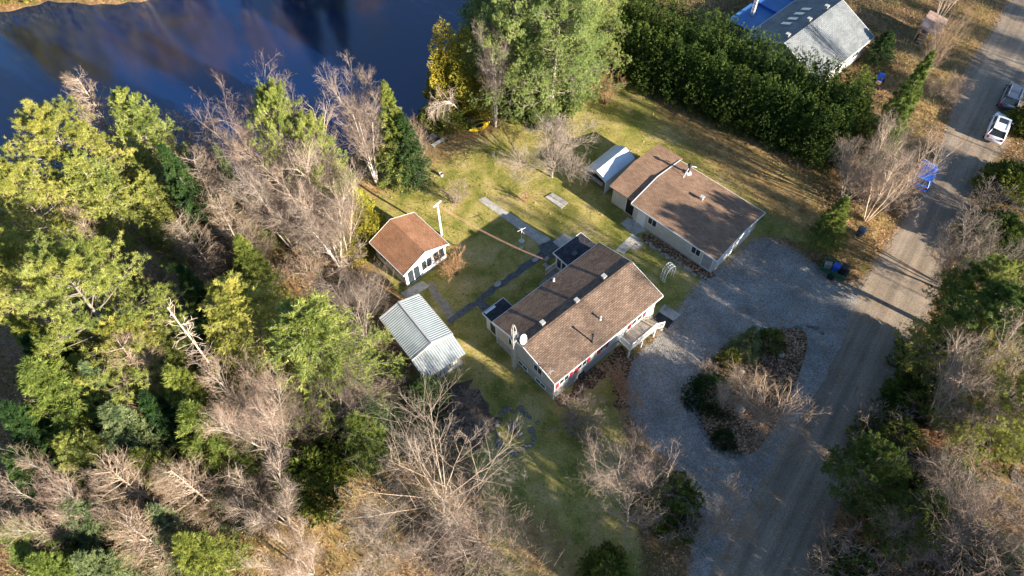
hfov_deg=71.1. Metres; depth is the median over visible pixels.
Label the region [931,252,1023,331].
pine tree
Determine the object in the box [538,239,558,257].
porch step path
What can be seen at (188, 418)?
spruce tree
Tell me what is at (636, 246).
tan slab
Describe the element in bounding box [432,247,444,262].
window
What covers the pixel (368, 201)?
cedar tree
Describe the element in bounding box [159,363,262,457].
spruce tree
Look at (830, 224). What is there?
spruce tree
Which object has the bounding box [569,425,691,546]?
bare tree
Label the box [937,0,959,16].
bare tree
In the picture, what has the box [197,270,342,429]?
fir tree
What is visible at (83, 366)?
spruce tree
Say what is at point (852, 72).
bare shrub
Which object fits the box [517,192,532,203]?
bare shrub
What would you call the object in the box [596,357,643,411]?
hydrangea row
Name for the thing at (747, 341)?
spruce tree
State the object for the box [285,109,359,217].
pine tree
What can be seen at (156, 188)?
fir tree
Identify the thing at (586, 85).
evergreen shrub
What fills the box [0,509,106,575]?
spruce tree
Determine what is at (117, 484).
bare tree
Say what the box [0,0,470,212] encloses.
water
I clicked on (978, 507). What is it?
bare tree
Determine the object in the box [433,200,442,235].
clothesline pole
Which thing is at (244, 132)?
bare tree
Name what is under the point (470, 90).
cedar tree
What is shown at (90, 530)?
spruce tree
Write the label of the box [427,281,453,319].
cottage path
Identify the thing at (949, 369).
bare tree
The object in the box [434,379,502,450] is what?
leaf bed
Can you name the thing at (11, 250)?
pine tree
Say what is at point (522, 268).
stone path
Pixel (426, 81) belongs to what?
cedar tree
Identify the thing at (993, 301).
pine tree
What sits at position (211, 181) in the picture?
bare tree
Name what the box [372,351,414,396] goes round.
bare shrub
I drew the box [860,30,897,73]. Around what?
spruce tree
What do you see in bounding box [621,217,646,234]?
garage slab
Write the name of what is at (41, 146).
pine tree
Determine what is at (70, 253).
pine tree
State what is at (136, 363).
bare tree
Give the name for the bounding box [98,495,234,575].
bare tree
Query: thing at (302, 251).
bare shrub
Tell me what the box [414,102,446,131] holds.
evergreen shrub
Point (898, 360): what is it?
evergreen shrub
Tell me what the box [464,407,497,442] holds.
bare shrub
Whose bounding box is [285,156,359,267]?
birch clump
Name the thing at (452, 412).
bare shrub
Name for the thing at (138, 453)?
spruce tree
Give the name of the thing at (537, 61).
white pine
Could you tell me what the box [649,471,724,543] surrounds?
bare shrub
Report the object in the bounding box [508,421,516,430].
boulder
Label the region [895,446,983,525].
evergreen shrub
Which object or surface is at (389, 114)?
spruce tree
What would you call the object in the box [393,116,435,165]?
bare tree
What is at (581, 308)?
bungalow
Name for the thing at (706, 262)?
door
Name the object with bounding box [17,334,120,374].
spruce tree
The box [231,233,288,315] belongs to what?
spruce tree
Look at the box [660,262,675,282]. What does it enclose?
garden arch
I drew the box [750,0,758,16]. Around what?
lattice mast
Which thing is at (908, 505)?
pine tree
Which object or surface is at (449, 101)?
weeping birch
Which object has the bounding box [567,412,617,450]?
bare shrub
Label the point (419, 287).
cottage slab
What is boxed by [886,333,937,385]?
bare shrub
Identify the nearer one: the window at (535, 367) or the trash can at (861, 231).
the window at (535, 367)
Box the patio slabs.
[545,193,567,208]
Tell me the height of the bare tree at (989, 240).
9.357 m
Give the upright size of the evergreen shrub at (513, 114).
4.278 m
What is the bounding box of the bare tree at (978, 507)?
[865,429,1023,575]
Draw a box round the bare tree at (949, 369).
[924,355,1023,442]
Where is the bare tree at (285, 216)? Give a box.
[249,160,333,257]
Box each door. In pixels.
[407,264,420,284]
[615,329,624,341]
[636,210,646,227]
[699,253,713,270]
[715,243,734,268]
[734,224,753,249]
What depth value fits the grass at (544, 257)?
69.12 m
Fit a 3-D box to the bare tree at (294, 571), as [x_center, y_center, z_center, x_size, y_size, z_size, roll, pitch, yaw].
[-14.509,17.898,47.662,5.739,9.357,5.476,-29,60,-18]
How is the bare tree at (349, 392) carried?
on the ground at (492, 380)
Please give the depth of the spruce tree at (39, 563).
44.88 m
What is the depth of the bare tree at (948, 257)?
61.58 m
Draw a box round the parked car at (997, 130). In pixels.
[983,112,1013,144]
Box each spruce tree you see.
[0,399,112,476]
[0,444,104,517]
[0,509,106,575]
[7,312,117,373]
[14,354,139,477]
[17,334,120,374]
[23,547,105,575]
[54,495,148,558]
[68,546,166,575]
[77,360,138,409]
[96,400,201,472]
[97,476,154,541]
[126,446,220,513]
[137,390,197,464]
[144,502,221,575]
[154,143,240,269]
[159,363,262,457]
[171,530,267,575]
[173,263,239,341]
[174,399,276,498]
[185,310,255,393]
[202,337,257,410]
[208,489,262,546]
[213,145,272,251]
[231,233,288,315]
[251,176,292,251]
[337,409,405,481]
[373,81,427,191]
[388,112,438,197]
[723,326,761,368]
[798,195,851,265]
[843,104,909,186]
[855,50,936,155]
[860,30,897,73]
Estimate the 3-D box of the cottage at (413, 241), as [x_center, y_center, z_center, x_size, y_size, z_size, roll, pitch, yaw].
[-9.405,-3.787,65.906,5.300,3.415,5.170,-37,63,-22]
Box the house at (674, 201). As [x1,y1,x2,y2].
[609,144,764,272]
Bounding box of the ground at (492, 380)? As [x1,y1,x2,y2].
[0,0,1023,575]
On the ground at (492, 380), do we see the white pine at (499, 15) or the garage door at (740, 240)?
the white pine at (499, 15)
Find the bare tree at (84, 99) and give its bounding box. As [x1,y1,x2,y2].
[59,66,167,196]
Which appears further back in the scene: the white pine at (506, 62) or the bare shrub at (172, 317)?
the white pine at (506, 62)
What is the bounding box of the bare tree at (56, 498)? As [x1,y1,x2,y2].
[0,440,96,558]
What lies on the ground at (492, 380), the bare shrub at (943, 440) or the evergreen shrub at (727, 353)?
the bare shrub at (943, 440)
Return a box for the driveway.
[627,238,858,575]
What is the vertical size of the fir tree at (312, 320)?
16.056 m
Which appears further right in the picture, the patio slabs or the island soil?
the island soil
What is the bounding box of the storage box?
[824,260,832,268]
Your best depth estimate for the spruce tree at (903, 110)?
67.76 m
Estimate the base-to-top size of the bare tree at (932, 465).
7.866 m
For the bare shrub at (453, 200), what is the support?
on the ground at (492, 380)
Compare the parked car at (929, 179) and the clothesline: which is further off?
the parked car at (929, 179)
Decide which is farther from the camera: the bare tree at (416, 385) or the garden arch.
the garden arch
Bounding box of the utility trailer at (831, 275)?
[813,255,851,280]
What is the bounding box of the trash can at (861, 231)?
[856,226,866,236]
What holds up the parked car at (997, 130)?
on the road
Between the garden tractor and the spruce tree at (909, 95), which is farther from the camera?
the garden tractor
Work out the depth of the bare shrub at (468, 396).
58.63 m
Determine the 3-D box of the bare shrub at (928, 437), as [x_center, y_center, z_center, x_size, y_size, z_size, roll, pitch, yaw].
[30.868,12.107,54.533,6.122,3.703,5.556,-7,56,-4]
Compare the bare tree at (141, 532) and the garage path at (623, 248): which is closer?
the bare tree at (141, 532)
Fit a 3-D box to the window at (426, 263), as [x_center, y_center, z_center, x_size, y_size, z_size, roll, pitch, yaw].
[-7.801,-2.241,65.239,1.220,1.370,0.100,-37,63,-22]
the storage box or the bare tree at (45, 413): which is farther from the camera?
the storage box
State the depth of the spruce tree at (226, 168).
61.35 m
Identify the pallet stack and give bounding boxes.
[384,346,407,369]
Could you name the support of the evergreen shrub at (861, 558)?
on the ground at (492, 380)
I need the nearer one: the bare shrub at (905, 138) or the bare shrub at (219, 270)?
the bare shrub at (219, 270)
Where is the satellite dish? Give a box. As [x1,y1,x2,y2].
[520,334,526,344]
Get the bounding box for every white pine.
[455,0,508,63]
[459,0,571,126]
[474,8,525,100]
[498,0,609,125]
[499,0,568,111]
[542,2,624,116]
[569,0,632,76]
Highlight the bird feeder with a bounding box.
[517,227,525,242]
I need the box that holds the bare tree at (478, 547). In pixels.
[384,475,539,575]
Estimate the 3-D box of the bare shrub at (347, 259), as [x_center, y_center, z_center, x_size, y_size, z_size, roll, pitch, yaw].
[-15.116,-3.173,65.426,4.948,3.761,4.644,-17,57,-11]
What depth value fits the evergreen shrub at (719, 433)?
56.24 m
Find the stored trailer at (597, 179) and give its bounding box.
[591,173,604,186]
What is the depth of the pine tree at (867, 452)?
48.17 m
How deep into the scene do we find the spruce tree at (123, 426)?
49.02 m
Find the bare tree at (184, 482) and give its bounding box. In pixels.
[143,448,262,552]
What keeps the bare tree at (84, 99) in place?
on the ground at (492, 380)
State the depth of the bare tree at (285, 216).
60.80 m
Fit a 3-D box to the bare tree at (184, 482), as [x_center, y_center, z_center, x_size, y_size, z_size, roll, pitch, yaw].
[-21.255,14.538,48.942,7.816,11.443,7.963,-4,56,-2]
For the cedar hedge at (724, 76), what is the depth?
74.36 m
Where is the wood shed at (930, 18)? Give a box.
[911,10,948,50]
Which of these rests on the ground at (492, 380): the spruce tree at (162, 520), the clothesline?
the spruce tree at (162, 520)
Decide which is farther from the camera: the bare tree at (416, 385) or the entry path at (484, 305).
the entry path at (484, 305)
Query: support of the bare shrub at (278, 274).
on the ground at (492, 380)
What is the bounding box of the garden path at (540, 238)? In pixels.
[479,197,550,244]
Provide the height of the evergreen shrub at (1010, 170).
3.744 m
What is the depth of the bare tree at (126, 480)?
46.94 m
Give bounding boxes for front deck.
[617,318,664,357]
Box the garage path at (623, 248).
[615,234,639,253]
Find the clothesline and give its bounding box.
[437,204,543,259]
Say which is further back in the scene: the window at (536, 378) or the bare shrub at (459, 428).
the window at (536, 378)
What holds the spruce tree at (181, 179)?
on the ground at (492, 380)
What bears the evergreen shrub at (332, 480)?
on the ground at (492, 380)
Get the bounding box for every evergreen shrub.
[262,441,353,527]
[307,407,388,479]
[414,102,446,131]
[425,102,473,141]
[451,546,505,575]
[499,77,548,124]
[524,78,583,131]
[560,61,605,103]
[574,539,629,575]
[624,469,705,546]
[680,368,735,421]
[708,426,737,453]
[713,346,741,373]
[758,326,787,354]
[809,536,886,575]
[842,408,930,483]
[843,484,920,562]
[869,381,943,444]
[881,355,982,436]
[885,332,953,398]
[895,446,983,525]
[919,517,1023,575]
[940,400,1023,477]
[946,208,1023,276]
[970,157,1023,208]
[1003,105,1023,137]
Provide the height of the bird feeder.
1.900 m
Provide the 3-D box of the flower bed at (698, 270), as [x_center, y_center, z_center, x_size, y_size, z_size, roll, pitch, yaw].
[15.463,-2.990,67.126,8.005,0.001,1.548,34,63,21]
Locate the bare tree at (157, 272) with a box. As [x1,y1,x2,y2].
[134,247,203,322]
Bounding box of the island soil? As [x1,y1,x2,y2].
[697,327,806,453]
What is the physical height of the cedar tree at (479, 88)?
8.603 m
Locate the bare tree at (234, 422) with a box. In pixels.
[186,349,299,461]
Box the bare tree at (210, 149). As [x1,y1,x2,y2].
[142,93,230,194]
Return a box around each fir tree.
[51,427,147,512]
[58,148,200,295]
[92,312,210,412]
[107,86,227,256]
[134,168,218,274]
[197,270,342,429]
[248,287,410,476]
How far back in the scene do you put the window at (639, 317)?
60.87 m
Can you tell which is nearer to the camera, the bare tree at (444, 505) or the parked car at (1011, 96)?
the bare tree at (444, 505)
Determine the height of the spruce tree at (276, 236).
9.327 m
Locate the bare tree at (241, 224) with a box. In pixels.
[195,185,294,291]
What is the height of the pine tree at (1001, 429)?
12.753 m
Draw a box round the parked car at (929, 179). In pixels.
[910,159,938,191]
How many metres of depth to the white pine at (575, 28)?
68.33 m
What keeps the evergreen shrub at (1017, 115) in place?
on the ground at (492, 380)
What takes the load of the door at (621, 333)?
in the bungalow
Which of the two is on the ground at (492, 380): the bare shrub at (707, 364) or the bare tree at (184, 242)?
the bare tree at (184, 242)
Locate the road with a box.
[709,0,1023,575]
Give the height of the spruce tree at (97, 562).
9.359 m
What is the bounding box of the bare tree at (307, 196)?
[275,135,368,258]
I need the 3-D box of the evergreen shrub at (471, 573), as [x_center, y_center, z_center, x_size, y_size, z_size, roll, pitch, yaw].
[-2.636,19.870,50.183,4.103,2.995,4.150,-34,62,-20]
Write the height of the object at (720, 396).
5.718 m
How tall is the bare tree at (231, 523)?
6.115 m
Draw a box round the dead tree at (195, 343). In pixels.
[165,299,233,393]
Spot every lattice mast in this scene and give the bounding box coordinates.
[511,325,516,370]
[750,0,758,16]
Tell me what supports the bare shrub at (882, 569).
on the ground at (492, 380)
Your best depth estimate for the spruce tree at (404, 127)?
68.64 m
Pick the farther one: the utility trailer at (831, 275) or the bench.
the bench
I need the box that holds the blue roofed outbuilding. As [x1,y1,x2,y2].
[727,0,793,38]
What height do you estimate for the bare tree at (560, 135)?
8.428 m
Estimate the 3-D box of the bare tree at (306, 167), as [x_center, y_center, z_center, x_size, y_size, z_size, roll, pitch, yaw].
[-19.041,-9.425,62.417,10.014,15.774,9.937,3,56,3]
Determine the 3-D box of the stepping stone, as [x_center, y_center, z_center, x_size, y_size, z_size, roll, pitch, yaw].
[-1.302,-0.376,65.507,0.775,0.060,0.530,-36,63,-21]
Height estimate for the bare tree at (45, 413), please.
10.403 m
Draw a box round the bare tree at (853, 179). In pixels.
[830,129,926,199]
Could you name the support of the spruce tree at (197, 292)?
on the ground at (492, 380)
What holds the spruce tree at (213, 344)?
on the ground at (492, 380)
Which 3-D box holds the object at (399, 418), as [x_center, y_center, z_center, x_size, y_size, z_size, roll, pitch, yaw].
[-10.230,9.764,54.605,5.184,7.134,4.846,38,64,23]
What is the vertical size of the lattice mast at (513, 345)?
7.007 m
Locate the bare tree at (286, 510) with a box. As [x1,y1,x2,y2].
[215,429,302,541]
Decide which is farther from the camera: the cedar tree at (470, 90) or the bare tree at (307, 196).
the cedar tree at (470, 90)
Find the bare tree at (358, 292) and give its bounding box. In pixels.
[289,248,399,356]
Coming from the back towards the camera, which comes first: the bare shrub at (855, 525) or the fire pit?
the fire pit
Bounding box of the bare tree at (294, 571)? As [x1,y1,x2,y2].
[233,513,327,575]
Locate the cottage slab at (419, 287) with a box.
[401,281,428,297]
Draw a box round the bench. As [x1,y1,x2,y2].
[432,138,444,148]
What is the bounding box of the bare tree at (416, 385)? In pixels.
[397,373,456,428]
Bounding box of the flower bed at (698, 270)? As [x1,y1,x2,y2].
[642,234,715,280]
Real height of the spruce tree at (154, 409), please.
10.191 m
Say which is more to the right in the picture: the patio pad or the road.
the road
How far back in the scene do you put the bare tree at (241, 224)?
61.18 m
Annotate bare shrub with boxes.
[0,304,69,373]
[138,282,190,336]
[178,238,233,277]
[234,255,289,296]
[249,402,314,466]
[271,241,330,281]
[321,231,367,276]
[357,328,404,369]
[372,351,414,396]
[433,244,465,280]
[438,415,472,449]
[439,179,470,210]
[440,389,481,420]
[457,382,484,407]
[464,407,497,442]
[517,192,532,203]
[549,385,608,435]
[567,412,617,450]
[589,66,627,104]
[621,415,651,444]
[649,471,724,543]
[691,354,718,375]
[777,508,897,575]
[821,490,901,555]
[835,161,891,212]
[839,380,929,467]
[839,530,928,575]
[842,67,863,78]
[874,119,915,148]
[877,177,927,226]
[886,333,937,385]
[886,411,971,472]
[898,486,1002,575]
[905,391,1002,476]
[948,171,1023,219]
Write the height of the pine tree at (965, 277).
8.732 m
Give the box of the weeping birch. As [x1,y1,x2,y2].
[424,83,458,122]
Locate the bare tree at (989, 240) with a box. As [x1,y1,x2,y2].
[944,200,1023,280]
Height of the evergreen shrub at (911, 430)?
4.278 m
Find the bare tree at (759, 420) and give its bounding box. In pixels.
[706,358,829,465]
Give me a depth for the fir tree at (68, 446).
48.34 m
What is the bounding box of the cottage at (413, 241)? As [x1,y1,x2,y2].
[369,212,448,286]
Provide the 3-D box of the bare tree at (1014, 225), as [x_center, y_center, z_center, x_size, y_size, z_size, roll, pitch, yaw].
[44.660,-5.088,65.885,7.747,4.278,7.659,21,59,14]
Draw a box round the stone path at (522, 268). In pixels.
[447,250,544,323]
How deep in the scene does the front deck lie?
61.02 m
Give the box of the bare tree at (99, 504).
[39,466,130,528]
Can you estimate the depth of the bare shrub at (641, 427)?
56.32 m
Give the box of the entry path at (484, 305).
[476,300,490,311]
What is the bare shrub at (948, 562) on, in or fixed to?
on the ground at (492, 380)
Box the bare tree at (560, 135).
[491,112,607,197]
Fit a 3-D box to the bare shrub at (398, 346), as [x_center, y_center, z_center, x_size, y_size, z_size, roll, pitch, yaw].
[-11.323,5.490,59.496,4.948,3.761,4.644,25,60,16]
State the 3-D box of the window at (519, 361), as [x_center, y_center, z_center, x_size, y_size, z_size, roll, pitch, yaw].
[0.928,6.488,60.143,0.100,0.620,1.220,-36,63,-21]
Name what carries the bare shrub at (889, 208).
on the ground at (492, 380)
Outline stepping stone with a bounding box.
[494,281,500,286]
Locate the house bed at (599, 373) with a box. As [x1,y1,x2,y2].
[555,346,635,409]
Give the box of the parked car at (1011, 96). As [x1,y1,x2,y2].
[996,81,1023,111]
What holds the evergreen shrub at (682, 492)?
on the ground at (492, 380)
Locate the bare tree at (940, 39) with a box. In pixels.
[916,3,975,81]
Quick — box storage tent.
[585,145,634,193]
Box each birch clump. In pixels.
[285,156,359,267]
[314,50,390,183]
[470,15,511,126]
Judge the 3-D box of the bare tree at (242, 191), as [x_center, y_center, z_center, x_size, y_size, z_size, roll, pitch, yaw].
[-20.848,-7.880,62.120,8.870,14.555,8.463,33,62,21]
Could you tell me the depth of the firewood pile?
83.82 m
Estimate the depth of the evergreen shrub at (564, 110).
75.91 m
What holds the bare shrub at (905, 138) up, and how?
on the ground at (492, 380)
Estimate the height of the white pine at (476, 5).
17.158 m
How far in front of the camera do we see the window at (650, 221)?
67.56 m
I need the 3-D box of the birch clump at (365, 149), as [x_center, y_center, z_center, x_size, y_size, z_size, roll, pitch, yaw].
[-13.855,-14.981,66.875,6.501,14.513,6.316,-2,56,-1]
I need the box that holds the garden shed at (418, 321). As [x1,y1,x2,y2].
[379,294,465,379]
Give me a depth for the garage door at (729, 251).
66.17 m
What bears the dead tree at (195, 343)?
on the ground at (492, 380)
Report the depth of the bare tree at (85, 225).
58.25 m
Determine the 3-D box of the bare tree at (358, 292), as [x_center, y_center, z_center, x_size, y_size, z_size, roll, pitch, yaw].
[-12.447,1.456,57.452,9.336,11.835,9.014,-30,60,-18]
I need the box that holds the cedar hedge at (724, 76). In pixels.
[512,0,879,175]
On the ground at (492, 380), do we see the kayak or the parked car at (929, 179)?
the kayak
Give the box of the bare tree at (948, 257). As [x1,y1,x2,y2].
[912,219,995,290]
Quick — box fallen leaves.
[0,0,1023,575]
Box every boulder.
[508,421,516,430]
[515,430,521,437]
[734,404,745,412]
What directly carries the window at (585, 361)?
in the bungalow
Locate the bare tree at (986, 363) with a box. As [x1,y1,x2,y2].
[916,302,1023,442]
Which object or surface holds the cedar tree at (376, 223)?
on the ground at (492, 380)
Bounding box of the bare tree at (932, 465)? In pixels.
[901,429,1018,545]
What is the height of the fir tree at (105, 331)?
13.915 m
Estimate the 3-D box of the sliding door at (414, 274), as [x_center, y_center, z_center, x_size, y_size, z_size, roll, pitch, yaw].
[-8.902,-1.213,64.946,1.420,2.020,0.100,-37,63,-22]
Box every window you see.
[420,255,432,271]
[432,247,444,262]
[518,359,527,371]
[533,362,541,376]
[535,377,545,389]
[559,374,568,385]
[578,360,586,369]
[631,314,642,326]
[647,217,656,227]
[690,246,700,256]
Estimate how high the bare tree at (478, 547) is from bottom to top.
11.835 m
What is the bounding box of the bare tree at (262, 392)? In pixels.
[202,340,319,458]
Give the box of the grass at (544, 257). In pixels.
[349,73,823,575]
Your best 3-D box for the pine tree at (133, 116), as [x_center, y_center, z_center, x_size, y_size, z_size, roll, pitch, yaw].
[-30.680,-10.747,63.724,9.685,17.126,9.604,12,57,9]
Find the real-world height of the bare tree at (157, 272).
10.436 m
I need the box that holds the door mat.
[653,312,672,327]
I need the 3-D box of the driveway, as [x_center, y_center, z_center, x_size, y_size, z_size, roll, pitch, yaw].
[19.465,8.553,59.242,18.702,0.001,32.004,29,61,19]
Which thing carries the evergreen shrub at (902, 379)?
on the ground at (492, 380)
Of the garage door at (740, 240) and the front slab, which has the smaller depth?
the front slab
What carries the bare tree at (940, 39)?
on the ground at (492, 380)
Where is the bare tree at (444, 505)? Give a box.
[330,343,571,575]
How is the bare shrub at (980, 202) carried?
on the ground at (492, 380)
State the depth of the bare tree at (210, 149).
65.48 m
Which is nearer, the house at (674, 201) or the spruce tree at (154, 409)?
the spruce tree at (154, 409)
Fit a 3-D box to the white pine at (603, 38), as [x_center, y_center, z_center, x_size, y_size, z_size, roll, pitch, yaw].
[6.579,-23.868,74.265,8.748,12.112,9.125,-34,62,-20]
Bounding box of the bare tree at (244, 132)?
[183,51,316,211]
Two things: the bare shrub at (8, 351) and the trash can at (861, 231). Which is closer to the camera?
the bare shrub at (8, 351)
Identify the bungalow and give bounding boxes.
[482,232,662,398]
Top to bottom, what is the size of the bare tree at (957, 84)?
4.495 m
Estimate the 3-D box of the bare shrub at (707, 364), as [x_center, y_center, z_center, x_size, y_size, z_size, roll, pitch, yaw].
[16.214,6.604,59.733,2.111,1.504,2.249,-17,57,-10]
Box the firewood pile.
[914,30,928,46]
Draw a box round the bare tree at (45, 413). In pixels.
[24,395,78,447]
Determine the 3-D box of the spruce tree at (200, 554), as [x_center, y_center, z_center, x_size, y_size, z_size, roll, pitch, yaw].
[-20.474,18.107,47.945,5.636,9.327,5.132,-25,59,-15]
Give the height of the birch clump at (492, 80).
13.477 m
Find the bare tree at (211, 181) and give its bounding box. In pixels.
[170,143,268,252]
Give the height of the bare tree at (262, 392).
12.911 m
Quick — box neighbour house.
[742,0,874,92]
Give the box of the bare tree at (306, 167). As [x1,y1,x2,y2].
[220,90,345,229]
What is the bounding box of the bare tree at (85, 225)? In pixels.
[58,202,136,301]
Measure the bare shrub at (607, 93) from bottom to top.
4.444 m
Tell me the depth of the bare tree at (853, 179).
66.00 m
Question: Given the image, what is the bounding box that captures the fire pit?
[426,132,439,143]
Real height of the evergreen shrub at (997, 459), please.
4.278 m
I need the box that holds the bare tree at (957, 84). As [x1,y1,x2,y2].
[927,69,979,106]
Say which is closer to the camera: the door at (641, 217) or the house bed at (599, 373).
the house bed at (599, 373)
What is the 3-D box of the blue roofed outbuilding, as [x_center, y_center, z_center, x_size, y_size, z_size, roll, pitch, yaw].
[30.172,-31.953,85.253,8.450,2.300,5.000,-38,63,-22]
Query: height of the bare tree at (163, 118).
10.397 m
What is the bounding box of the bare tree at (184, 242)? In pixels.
[160,207,239,287]
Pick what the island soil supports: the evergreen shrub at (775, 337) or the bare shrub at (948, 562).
the evergreen shrub at (775, 337)
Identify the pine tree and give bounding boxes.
[0,95,162,245]
[0,155,101,274]
[0,226,112,361]
[7,224,197,405]
[243,76,328,193]
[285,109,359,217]
[820,430,912,524]
[862,482,955,567]
[892,309,970,384]
[921,260,1006,331]
[921,317,1023,403]
[929,277,1023,376]
[930,367,1023,470]
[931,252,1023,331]
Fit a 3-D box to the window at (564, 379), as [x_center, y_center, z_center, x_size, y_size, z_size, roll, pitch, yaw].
[4.169,7.227,57.548,1.120,1.220,0.100,-36,63,-21]
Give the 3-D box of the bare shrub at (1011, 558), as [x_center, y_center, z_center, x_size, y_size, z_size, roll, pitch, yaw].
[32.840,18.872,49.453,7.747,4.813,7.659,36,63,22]
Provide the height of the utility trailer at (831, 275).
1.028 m
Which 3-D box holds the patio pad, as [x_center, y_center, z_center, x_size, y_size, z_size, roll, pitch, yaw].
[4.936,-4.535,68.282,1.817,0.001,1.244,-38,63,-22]
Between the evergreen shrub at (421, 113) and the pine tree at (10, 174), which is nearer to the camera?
the pine tree at (10, 174)
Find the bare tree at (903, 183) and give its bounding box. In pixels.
[856,107,970,220]
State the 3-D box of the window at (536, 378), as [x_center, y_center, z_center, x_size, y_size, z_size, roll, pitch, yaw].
[2.375,7.853,59.199,0.100,0.620,1.220,-36,63,-21]
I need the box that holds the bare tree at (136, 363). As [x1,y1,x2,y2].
[99,328,194,414]
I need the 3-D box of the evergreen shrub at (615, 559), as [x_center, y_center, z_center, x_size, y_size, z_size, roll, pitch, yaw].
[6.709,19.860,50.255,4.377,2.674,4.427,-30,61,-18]
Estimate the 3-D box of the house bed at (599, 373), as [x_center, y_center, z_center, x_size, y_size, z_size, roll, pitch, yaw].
[7.927,8.486,59.417,8.125,0.001,4.889,-35,62,-21]
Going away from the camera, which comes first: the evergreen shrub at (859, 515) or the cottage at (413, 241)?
the evergreen shrub at (859, 515)
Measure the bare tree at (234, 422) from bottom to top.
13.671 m
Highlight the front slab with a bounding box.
[657,304,679,319]
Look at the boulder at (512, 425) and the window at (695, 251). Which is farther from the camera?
the window at (695, 251)
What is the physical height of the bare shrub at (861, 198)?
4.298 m
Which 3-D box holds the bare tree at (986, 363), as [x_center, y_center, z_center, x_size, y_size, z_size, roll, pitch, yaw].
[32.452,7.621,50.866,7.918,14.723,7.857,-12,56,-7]
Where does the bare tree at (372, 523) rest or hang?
on the ground at (492, 380)
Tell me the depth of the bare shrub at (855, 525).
51.42 m
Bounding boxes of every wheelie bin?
[831,261,841,272]
[839,263,849,274]
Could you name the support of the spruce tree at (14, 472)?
on the ground at (492, 380)
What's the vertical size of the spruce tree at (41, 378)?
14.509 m
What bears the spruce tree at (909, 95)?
on the ground at (492, 380)
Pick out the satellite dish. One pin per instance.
(523, 338)
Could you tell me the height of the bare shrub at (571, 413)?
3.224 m
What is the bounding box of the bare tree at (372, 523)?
[335,478,432,575]
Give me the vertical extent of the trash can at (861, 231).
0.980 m
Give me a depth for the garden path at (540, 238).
69.59 m
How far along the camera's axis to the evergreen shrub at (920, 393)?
56.11 m
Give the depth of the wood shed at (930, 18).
82.67 m
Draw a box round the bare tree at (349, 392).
[284,323,405,443]
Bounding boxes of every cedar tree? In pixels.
[318,154,375,249]
[323,182,387,266]
[422,17,470,116]
[423,51,467,106]
[438,23,490,119]
[452,56,488,114]
[463,42,508,120]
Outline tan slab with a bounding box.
[631,240,642,249]
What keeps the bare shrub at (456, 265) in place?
on the ground at (492, 380)
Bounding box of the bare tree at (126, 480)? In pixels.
[83,442,219,567]
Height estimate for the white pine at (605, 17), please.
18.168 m
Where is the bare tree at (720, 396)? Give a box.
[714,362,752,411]
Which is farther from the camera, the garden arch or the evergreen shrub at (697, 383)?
the garden arch
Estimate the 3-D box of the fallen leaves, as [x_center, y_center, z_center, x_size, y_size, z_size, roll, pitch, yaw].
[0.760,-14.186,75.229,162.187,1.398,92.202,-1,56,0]
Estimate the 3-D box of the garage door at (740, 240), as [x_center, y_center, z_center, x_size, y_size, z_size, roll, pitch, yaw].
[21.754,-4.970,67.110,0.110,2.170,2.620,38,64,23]
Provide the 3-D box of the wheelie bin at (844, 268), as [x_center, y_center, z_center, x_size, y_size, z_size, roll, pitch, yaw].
[30.060,-1.668,64.938,0.620,0.870,0.660,30,61,19]
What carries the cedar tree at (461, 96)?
on the ground at (492, 380)
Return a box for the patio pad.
[553,233,571,247]
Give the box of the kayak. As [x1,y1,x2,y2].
[469,121,489,131]
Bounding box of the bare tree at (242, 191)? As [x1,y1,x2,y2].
[210,115,308,249]
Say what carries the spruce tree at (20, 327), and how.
on the ground at (492, 380)
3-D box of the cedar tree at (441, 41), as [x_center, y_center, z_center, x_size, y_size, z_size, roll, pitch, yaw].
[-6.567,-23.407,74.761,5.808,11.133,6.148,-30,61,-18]
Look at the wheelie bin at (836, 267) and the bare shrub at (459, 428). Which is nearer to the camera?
the bare shrub at (459, 428)
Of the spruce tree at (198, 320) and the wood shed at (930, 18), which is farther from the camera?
the wood shed at (930, 18)
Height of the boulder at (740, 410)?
0.520 m
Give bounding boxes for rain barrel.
[578,370,584,379]
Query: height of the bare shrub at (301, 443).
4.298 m
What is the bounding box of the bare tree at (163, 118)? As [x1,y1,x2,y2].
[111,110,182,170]
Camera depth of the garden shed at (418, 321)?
59.23 m
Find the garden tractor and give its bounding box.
[871,72,885,89]

